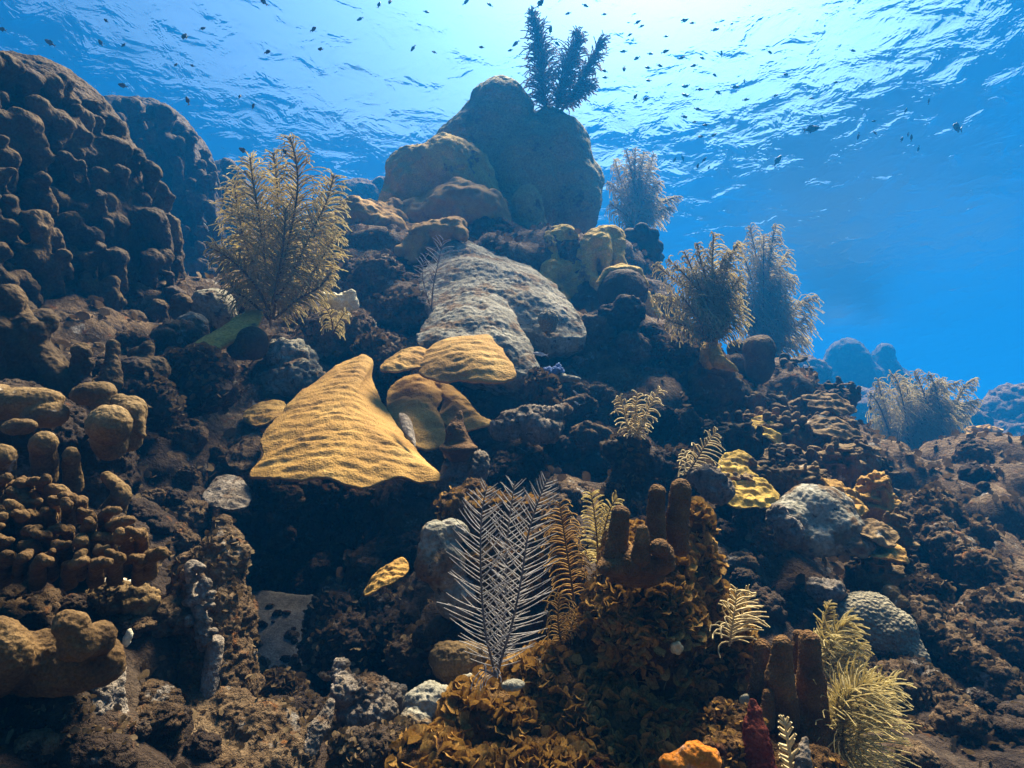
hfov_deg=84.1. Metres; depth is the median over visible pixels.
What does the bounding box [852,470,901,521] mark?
knobby coral
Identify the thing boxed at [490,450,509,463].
stone
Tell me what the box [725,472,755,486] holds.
knobby coral
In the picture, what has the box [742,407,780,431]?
knobby coral
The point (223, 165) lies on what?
star coral wall
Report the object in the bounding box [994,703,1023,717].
stone
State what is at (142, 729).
stone
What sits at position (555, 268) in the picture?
drape coral
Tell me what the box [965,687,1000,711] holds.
stone
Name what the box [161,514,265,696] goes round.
rock pillar
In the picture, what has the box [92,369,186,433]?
rock
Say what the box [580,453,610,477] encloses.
stone
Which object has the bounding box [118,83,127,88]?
fish
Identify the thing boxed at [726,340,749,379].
dome coral
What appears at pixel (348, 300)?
cream sponge
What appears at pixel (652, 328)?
stone
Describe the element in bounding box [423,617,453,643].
stone
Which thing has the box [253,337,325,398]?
rock
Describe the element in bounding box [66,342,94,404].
knob coral
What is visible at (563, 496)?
stone
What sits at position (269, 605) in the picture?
stone
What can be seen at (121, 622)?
stone
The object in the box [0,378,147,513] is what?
lobed coral
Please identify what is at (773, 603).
stone
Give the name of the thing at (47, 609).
stone
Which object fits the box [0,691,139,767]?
rock
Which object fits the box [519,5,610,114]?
sea plume
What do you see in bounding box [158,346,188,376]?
boulder
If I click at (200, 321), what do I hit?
boulder
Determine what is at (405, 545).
stone
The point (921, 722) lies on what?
rock
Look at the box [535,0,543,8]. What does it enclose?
fish
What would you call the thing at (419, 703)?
rock
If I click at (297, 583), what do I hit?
stone
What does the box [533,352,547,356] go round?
fish
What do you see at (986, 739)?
turf algae
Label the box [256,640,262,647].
stone
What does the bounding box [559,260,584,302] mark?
draped coral
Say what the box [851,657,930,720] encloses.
rock
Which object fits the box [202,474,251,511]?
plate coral
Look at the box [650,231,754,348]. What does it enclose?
sea plume
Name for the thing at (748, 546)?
stone
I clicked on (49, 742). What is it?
stone
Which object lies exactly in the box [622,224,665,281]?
rock
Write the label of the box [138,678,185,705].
stone
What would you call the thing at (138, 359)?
knob coral
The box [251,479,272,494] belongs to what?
stone
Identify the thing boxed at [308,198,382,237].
draped coral
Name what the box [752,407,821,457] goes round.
knobby coral
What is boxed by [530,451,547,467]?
stone
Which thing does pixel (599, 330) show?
stone
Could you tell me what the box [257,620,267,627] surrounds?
stone
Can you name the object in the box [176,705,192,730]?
stone
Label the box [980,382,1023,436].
coral mound
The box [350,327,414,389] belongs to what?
rock
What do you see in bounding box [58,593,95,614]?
stone
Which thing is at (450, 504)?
rock
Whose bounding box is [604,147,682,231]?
sea plume
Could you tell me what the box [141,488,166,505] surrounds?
stone
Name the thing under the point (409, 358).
plate coral
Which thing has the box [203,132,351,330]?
sea plume
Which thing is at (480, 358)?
plate coral
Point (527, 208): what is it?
stump coral
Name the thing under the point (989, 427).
plate coral
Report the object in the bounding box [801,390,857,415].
plate coral
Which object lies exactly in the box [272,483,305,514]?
stone
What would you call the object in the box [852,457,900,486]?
knobby coral
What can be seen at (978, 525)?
rock
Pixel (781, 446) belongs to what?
plate coral
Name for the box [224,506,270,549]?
stone
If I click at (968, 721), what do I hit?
stone
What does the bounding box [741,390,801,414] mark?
knobby coral
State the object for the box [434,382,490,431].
plate coral
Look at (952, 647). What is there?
rock
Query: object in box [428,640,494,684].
disc coral
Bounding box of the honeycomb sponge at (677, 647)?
[670,641,683,654]
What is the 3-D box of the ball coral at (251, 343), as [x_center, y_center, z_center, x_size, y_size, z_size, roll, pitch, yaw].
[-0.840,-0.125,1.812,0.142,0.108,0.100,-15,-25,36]
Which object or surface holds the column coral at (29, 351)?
on the reef slope at (148, 647)
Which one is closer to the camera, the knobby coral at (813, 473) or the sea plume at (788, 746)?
the sea plume at (788, 746)
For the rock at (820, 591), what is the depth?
1.33 m
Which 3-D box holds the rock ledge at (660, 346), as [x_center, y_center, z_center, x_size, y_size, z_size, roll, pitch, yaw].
[0.595,-0.155,2.538,0.278,0.145,0.191,0,-20,0]
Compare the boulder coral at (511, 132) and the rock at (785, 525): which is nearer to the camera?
the rock at (785, 525)
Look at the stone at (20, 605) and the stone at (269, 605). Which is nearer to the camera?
the stone at (20, 605)
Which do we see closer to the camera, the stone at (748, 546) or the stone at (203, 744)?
the stone at (203, 744)
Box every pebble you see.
[122,628,132,646]
[501,678,524,691]
[739,694,749,703]
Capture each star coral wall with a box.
[0,50,186,338]
[103,95,227,277]
[214,158,282,248]
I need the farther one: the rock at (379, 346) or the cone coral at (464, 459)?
the rock at (379, 346)
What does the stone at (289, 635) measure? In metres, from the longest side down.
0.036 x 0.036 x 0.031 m
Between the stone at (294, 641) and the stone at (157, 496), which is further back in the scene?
the stone at (294, 641)
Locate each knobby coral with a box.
[704,410,743,435]
[715,417,765,460]
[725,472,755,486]
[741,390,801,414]
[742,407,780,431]
[748,457,793,498]
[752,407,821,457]
[760,444,817,467]
[775,353,819,385]
[785,461,831,491]
[806,436,866,487]
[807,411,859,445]
[818,376,861,415]
[841,439,883,475]
[842,557,869,591]
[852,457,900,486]
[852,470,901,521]
[883,507,920,563]
[893,555,930,574]
[974,481,989,495]
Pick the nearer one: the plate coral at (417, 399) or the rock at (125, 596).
the rock at (125, 596)
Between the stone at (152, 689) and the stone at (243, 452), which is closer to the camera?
the stone at (152, 689)
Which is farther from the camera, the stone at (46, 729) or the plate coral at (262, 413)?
the plate coral at (262, 413)
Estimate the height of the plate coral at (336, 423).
0.551 m
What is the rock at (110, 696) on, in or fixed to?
on the reef slope at (148, 647)
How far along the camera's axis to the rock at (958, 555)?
1.67 m
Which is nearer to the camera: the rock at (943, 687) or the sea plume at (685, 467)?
the rock at (943, 687)
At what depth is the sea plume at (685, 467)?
1.42 m
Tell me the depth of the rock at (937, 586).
1.47 m
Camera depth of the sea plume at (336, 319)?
2.01 m
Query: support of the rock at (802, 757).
on the reef slope at (148, 647)
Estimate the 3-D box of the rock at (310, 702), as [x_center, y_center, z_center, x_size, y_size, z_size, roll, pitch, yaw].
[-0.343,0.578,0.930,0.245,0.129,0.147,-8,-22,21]
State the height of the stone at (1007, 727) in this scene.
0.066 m
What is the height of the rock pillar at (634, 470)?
0.393 m
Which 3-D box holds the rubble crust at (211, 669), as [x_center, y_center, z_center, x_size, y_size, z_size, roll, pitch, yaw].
[-0.444,0.421,0.840,0.026,0.093,0.028,0,-20,0]
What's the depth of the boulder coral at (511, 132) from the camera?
4.00 m
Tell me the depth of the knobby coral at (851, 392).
3.09 m
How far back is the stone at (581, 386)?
2.17 m
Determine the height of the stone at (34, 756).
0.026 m
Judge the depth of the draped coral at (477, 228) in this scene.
3.27 m
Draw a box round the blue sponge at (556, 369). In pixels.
[543,363,564,374]
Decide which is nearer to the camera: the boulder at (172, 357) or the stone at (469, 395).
the boulder at (172, 357)
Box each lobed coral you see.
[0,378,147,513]
[0,609,125,697]
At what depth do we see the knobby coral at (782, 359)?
2.94 m
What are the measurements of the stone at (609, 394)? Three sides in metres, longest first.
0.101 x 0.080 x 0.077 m
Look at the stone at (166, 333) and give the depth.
1.78 m
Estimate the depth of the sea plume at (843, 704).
0.76 m
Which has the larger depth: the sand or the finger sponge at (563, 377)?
the finger sponge at (563, 377)
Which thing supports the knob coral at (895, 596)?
on the reef slope at (148, 647)
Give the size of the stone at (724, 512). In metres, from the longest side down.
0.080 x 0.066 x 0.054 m
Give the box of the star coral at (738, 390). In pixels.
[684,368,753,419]
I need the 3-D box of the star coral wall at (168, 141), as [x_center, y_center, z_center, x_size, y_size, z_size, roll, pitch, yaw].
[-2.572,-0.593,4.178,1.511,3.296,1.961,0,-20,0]
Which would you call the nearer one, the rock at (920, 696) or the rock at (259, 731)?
the rock at (259, 731)
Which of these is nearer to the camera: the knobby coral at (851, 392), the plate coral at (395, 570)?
the plate coral at (395, 570)
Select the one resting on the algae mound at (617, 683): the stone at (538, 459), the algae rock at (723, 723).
the algae rock at (723, 723)
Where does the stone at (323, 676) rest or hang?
on the reef slope at (148, 647)
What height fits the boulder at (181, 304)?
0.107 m
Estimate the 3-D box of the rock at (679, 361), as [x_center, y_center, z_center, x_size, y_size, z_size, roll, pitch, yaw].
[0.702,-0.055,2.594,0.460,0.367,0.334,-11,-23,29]
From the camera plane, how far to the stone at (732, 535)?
1.50 m
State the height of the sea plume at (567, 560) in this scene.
0.158 m
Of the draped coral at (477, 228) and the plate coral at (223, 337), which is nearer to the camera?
the plate coral at (223, 337)
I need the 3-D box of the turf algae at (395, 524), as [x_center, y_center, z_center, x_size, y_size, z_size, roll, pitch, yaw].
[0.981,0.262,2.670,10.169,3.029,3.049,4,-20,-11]
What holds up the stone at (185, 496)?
on the reef slope at (148, 647)
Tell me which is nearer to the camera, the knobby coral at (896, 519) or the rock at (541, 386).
the knobby coral at (896, 519)
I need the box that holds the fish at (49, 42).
[45,39,54,46]
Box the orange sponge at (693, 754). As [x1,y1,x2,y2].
[658,740,721,767]
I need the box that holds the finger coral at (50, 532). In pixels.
[0,473,171,591]
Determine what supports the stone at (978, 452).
on the reef slope at (415, 515)
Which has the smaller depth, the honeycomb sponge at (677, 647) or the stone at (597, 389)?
the honeycomb sponge at (677, 647)
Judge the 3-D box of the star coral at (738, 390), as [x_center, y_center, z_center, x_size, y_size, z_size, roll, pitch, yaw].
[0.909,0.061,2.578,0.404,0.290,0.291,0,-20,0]
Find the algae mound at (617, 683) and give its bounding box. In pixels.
[385,496,776,767]
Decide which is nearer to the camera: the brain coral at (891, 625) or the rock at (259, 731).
the rock at (259, 731)
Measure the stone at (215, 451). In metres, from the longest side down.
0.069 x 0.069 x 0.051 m
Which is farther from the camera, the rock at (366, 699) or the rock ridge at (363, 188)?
the rock ridge at (363, 188)
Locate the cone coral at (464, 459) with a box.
[436,410,489,500]
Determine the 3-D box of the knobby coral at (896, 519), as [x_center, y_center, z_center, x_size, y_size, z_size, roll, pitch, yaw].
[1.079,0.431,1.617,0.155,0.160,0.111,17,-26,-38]
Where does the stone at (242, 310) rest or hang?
on the reef slope at (415, 515)
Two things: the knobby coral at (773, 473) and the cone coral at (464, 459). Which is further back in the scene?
the knobby coral at (773, 473)
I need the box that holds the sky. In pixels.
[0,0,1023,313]
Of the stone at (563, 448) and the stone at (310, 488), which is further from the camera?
the stone at (563, 448)
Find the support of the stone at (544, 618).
on the reef slope at (148, 647)
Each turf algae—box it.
[0,315,1023,767]
[51,220,1023,603]
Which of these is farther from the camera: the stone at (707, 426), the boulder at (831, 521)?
the stone at (707, 426)
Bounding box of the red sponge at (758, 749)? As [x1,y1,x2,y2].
[742,698,776,767]
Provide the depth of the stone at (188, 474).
1.40 m
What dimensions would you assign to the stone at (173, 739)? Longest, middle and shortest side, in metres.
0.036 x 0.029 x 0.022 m
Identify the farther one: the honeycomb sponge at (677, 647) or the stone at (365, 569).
the stone at (365, 569)
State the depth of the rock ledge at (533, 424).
1.70 m
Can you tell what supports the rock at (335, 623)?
on the reef slope at (148, 647)
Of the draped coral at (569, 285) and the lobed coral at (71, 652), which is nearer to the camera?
the lobed coral at (71, 652)
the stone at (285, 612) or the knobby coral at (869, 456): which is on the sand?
the stone at (285, 612)
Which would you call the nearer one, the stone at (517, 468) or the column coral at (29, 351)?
the column coral at (29, 351)
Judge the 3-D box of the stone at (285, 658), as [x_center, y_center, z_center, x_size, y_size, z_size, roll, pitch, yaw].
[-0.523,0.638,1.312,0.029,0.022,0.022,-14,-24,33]
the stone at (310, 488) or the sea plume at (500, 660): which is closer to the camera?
the sea plume at (500, 660)
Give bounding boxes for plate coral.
[193,308,263,350]
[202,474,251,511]
[243,400,285,426]
[249,354,441,489]
[363,557,408,595]
[380,346,426,372]
[386,374,445,451]
[418,334,515,383]
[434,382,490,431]
[717,450,760,478]
[727,477,779,508]
[751,415,782,443]
[763,443,805,463]
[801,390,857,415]
[808,414,862,440]
[820,478,869,516]
[860,518,899,547]
[868,541,909,563]
[964,424,1003,433]
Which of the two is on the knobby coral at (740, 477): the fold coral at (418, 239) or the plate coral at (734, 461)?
the plate coral at (734, 461)
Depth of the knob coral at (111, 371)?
1.33 m
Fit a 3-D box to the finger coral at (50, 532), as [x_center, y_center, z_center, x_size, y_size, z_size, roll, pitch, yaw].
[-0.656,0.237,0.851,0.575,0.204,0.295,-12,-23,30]
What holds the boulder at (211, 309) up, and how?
on the reef slope at (415, 515)
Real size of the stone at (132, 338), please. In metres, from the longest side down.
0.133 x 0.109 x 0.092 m
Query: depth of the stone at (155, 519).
1.15 m
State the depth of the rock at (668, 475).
1.69 m
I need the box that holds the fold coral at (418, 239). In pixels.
[394,216,468,264]
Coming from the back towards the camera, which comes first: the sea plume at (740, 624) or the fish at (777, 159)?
the fish at (777, 159)
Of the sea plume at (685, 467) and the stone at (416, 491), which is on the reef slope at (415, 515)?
the stone at (416, 491)
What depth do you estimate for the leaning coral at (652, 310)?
2.81 m
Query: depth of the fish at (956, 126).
4.38 m
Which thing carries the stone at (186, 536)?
on the reef slope at (148, 647)
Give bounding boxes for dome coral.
[378,132,499,201]
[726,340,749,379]
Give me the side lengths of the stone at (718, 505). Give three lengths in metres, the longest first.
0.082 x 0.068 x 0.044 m
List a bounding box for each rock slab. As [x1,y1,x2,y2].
[416,291,539,400]
[418,240,585,359]
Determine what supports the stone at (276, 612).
on the sand
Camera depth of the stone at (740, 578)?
1.35 m
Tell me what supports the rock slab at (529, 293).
on the reef slope at (415, 515)
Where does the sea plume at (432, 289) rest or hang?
on the rock slab at (494, 316)
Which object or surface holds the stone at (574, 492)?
on the reef slope at (148, 647)
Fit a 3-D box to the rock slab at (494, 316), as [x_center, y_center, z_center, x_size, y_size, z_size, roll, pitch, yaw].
[-0.126,-0.175,2.193,0.464,0.549,0.383,0,-20,0]
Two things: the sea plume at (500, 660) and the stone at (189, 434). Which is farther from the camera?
the stone at (189, 434)
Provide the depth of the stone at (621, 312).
2.40 m
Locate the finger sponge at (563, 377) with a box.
[557,372,580,382]
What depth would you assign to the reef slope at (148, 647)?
1.07 m
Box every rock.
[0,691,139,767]
[85,578,160,618]
[89,667,128,714]
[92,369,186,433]
[168,686,319,767]
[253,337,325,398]
[268,306,377,365]
[268,689,336,725]
[295,576,375,675]
[303,698,334,755]
[325,715,418,767]
[329,657,407,727]
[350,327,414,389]
[351,582,430,683]
[401,673,472,724]
[413,518,478,621]
[433,478,587,621]
[515,366,569,424]
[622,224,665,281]
[651,331,700,401]
[651,443,721,505]
[686,463,735,504]
[702,696,848,767]
[765,503,804,545]
[794,736,812,767]
[806,576,848,605]
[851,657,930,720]
[877,651,987,715]
[890,715,1005,749]
[898,570,956,606]
[900,480,1004,549]
[901,591,1023,700]
[908,504,1023,591]
[942,586,1023,667]
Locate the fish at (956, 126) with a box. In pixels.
[953,122,961,132]
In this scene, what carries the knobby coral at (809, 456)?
on the reef slope at (148, 647)
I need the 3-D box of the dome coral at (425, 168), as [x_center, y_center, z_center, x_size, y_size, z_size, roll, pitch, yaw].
[-0.505,-1.337,3.846,0.847,0.655,0.608,0,-20,0]
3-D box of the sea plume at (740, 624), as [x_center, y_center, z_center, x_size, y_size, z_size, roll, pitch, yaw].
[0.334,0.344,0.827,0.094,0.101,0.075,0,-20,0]
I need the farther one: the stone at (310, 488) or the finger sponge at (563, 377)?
the finger sponge at (563, 377)
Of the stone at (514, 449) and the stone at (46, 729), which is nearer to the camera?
the stone at (46, 729)
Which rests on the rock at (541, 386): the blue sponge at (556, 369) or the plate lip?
the blue sponge at (556, 369)
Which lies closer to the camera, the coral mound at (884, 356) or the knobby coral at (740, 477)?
the knobby coral at (740, 477)
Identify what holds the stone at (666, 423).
on the reef slope at (415, 515)
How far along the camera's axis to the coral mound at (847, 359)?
12.02 m
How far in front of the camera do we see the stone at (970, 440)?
2.80 m
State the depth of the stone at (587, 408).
2.07 m
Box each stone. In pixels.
[0,572,27,589]
[0,583,24,604]
[0,587,62,617]
[13,604,55,619]
[13,731,59,755]
[14,582,66,599]
[16,743,53,766]
[17,727,52,738]
[18,612,51,630]
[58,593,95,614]
[92,352,104,375]
[105,614,141,634]
[115,329,155,351]
[122,615,157,638]
[126,497,174,535]
[131,717,152,740]
[134,699,185,735]
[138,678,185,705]
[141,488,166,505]
[149,319,206,351]
[151,595,192,637]
[159,486,185,507]
[161,416,208,452]
[162,731,183,748]
[169,498,211,533]
[172,522,200,551]
[175,488,187,499]
[176,465,199,485]
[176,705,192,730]
[183,728,221,761]
[209,445,227,461]
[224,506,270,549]
[226,429,261,472]
[232,294,250,314]
[249,550,289,591]
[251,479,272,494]
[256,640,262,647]
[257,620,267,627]
[265,603,274,608]
[269,522,296,552]
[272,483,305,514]
[272,609,281,615]
[279,655,290,662]
[282,610,290,614]
[284,630,299,640]
[285,565,315,595]
[291,479,322,498]
[291,639,297,643]
[291,653,300,663]
[301,543,352,590]
[313,480,343,504]
[317,669,350,686]
[341,488,373,509]
[352,556,388,582]
[382,530,420,572]
[404,480,438,498]
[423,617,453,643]
[458,387,478,405]
[470,430,496,449]
[486,453,538,488]
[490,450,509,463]
[504,445,526,455]
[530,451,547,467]
[532,609,553,628]
[541,491,577,524]
[543,435,581,463]
[548,480,594,516]
[562,393,598,433]
[564,379,595,399]
[568,420,613,453]
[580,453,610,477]
[581,313,617,345]
[587,382,615,401]
[592,294,645,333]
[599,387,619,404]
[608,406,636,425]
[614,330,651,365]
[638,404,677,441]
[640,322,663,339]
[669,407,703,439]
[697,422,717,442]
[712,506,732,521]
[714,504,733,516]
[714,518,748,549]
[721,548,760,574]
[728,567,761,589]
[736,541,757,556]
[744,583,787,625]
[802,599,829,616]
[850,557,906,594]
[894,739,939,767]
[907,534,929,561]
[928,700,991,739]
[951,441,994,463]
[956,438,982,446]
[956,462,996,482]
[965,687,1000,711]
[986,714,1023,744]
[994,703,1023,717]
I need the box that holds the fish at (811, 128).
[802,125,819,132]
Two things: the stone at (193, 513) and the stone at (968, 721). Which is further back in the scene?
the stone at (193, 513)
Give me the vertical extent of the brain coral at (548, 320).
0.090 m
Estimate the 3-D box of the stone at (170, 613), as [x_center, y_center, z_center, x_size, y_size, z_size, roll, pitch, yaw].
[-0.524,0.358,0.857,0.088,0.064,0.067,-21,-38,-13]
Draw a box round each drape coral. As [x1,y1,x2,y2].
[539,224,581,289]
[577,225,627,290]
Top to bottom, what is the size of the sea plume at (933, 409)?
0.691 m
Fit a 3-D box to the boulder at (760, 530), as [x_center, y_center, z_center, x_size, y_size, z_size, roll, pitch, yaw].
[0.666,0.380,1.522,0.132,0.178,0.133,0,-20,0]
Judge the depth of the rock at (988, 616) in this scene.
1.45 m
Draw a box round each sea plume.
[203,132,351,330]
[318,302,351,338]
[413,235,457,310]
[437,471,559,690]
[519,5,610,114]
[538,591,582,643]
[541,499,592,601]
[577,490,624,563]
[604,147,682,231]
[611,386,667,439]
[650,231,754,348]
[677,426,725,478]
[709,584,769,657]
[729,222,824,366]
[778,714,799,767]
[813,599,874,684]
[813,643,921,767]
[865,369,982,448]
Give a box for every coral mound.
[823,337,889,388]
[871,343,918,388]
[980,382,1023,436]
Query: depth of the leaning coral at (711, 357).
2.40 m
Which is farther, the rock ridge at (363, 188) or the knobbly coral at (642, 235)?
the rock ridge at (363, 188)
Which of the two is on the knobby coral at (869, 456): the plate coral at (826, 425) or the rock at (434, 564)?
the plate coral at (826, 425)
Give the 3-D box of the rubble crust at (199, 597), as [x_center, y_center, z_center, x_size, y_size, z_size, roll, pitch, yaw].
[-0.472,0.334,0.861,0.082,0.132,0.046,0,-20,0]
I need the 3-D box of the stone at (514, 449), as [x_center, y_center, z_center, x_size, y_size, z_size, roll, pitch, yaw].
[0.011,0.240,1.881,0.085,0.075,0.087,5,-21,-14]
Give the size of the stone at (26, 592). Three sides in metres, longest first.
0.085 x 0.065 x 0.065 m
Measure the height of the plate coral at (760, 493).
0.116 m
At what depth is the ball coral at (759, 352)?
2.66 m
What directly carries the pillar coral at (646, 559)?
on the algae mound at (617, 683)
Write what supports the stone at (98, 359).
on the reef slope at (415, 515)
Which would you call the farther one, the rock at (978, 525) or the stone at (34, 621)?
the rock at (978, 525)
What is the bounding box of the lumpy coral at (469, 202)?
[402,177,512,226]
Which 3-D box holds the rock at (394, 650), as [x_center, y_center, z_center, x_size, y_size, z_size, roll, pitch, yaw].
[-0.248,0.534,1.238,0.320,0.199,0.170,-18,-26,40]
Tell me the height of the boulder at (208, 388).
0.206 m
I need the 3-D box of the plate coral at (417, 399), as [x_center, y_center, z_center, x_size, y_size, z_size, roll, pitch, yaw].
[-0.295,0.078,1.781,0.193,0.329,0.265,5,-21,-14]
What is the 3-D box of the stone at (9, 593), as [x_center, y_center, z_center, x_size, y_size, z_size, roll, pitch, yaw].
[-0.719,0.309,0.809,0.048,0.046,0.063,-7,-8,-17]
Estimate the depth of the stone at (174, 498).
1.30 m
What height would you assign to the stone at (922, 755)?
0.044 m
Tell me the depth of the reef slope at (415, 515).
2.17 m
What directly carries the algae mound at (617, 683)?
on the reef slope at (148, 647)
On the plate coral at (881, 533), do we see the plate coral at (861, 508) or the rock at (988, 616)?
the plate coral at (861, 508)
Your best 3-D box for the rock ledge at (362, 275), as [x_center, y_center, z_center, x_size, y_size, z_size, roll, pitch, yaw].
[-0.666,-0.458,2.734,0.652,0.430,0.364,0,-20,0]
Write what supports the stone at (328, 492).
on the reef slope at (415, 515)
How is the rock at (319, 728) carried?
on the rock at (259, 731)
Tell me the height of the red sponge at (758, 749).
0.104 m
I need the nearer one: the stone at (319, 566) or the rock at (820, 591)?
the rock at (820, 591)
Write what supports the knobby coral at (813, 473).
on the reef slope at (415, 515)
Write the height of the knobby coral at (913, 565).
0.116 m
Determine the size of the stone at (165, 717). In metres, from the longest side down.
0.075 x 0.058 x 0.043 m
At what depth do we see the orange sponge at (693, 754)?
0.63 m
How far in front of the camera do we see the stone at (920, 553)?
1.79 m
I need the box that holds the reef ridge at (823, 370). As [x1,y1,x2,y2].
[796,353,993,432]
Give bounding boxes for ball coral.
[226,326,268,359]
[595,263,648,305]
[742,335,776,383]
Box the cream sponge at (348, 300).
[321,289,358,322]
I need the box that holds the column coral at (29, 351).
[0,284,73,396]
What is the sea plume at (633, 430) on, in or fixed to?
on the rock pillar at (634, 470)
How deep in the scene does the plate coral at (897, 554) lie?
1.41 m
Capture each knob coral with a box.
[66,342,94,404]
[99,339,123,392]
[120,340,170,377]
[880,584,909,608]
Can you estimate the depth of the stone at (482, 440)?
1.98 m
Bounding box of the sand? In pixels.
[251,591,312,669]
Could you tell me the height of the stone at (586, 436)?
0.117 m
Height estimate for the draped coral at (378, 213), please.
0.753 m
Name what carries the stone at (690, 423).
on the reef slope at (415, 515)
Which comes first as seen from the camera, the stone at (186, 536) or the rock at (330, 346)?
the stone at (186, 536)
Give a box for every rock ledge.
[315,249,405,300]
[358,287,427,332]
[488,402,572,444]
[646,332,675,360]
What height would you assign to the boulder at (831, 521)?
0.206 m
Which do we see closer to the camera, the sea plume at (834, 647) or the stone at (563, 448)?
the sea plume at (834, 647)
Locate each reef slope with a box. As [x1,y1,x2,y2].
[0,309,1023,767]
[39,223,1023,603]
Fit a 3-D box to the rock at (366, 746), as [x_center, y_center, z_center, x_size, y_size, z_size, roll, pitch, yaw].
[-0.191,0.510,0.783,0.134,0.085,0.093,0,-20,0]
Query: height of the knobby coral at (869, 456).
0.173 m
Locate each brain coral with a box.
[537,310,558,333]
[830,591,930,662]
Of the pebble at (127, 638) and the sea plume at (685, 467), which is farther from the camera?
the sea plume at (685, 467)
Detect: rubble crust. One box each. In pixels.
[181,559,217,651]
[199,635,223,698]
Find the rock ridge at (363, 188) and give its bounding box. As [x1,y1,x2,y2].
[295,176,384,228]
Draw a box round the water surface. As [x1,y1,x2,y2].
[0,0,1023,401]
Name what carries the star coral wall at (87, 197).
on the reef slope at (415, 515)
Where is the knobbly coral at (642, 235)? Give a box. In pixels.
[624,222,663,266]
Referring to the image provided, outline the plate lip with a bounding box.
[399,413,415,447]
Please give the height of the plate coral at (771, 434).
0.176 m
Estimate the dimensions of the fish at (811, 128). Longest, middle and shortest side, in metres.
0.137 x 0.059 x 0.021 m
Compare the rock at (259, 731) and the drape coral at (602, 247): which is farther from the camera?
the drape coral at (602, 247)
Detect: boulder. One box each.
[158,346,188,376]
[168,346,243,417]
[170,293,192,319]
[176,312,209,334]
[185,341,219,363]
[189,288,237,329]
[260,666,309,697]
[732,508,789,559]
[764,484,876,558]
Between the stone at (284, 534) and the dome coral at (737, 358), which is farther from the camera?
the dome coral at (737, 358)
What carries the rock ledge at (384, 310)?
on the reef slope at (415, 515)
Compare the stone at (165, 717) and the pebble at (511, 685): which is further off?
the pebble at (511, 685)
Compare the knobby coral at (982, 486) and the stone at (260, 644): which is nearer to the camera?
the stone at (260, 644)
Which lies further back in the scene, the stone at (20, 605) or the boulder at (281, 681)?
the boulder at (281, 681)
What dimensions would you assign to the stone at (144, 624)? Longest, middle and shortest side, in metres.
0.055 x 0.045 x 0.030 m
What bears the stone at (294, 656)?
on the sand
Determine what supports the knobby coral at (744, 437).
on the reef slope at (415, 515)
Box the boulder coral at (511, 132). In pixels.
[436,75,604,233]
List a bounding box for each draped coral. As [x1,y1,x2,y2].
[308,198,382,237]
[324,195,408,240]
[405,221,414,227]
[467,216,524,238]
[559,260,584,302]
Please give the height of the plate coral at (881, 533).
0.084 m
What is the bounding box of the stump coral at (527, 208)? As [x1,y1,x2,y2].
[511,184,546,229]
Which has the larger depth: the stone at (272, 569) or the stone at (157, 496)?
the stone at (272, 569)
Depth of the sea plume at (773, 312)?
4.53 m
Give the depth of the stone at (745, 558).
1.41 m
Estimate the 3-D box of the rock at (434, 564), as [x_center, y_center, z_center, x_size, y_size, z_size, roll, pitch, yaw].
[-0.125,0.359,1.102,0.142,0.192,0.085,14,-24,-34]
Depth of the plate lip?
1.55 m
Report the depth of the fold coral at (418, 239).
2.91 m
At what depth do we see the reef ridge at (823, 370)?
9.46 m
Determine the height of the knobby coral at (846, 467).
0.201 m
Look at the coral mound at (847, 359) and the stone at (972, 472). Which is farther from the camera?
the coral mound at (847, 359)
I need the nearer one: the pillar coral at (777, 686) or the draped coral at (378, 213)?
the pillar coral at (777, 686)
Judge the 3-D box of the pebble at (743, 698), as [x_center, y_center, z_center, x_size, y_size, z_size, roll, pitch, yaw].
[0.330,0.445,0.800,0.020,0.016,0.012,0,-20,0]
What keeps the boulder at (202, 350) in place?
on the boulder at (208, 388)
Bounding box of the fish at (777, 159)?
[772,155,781,167]
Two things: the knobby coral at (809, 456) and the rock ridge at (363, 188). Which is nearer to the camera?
the knobby coral at (809, 456)
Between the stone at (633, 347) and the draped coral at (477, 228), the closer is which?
the stone at (633, 347)
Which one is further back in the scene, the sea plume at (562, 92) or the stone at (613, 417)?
the sea plume at (562, 92)
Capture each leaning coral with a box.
[645,291,662,317]
[699,339,737,371]
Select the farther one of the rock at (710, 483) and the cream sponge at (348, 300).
the cream sponge at (348, 300)
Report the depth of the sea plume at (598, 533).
0.97 m
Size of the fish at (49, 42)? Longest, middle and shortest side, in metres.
0.058 x 0.031 x 0.009 m
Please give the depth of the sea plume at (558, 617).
0.89 m
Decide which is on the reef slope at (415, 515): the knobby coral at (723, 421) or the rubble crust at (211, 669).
the knobby coral at (723, 421)
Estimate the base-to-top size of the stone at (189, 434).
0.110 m
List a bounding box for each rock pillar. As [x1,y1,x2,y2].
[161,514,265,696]
[597,420,663,518]
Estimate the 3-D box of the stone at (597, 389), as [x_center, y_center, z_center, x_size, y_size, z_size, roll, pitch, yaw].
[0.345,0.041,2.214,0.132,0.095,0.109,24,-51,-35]
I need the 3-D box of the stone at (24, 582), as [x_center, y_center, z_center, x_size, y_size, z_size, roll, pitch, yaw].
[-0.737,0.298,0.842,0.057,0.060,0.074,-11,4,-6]
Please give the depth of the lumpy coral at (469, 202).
3.31 m
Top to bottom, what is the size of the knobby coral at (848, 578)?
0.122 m
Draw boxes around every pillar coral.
[596,478,691,588]
[746,629,836,752]
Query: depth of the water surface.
8.12 m

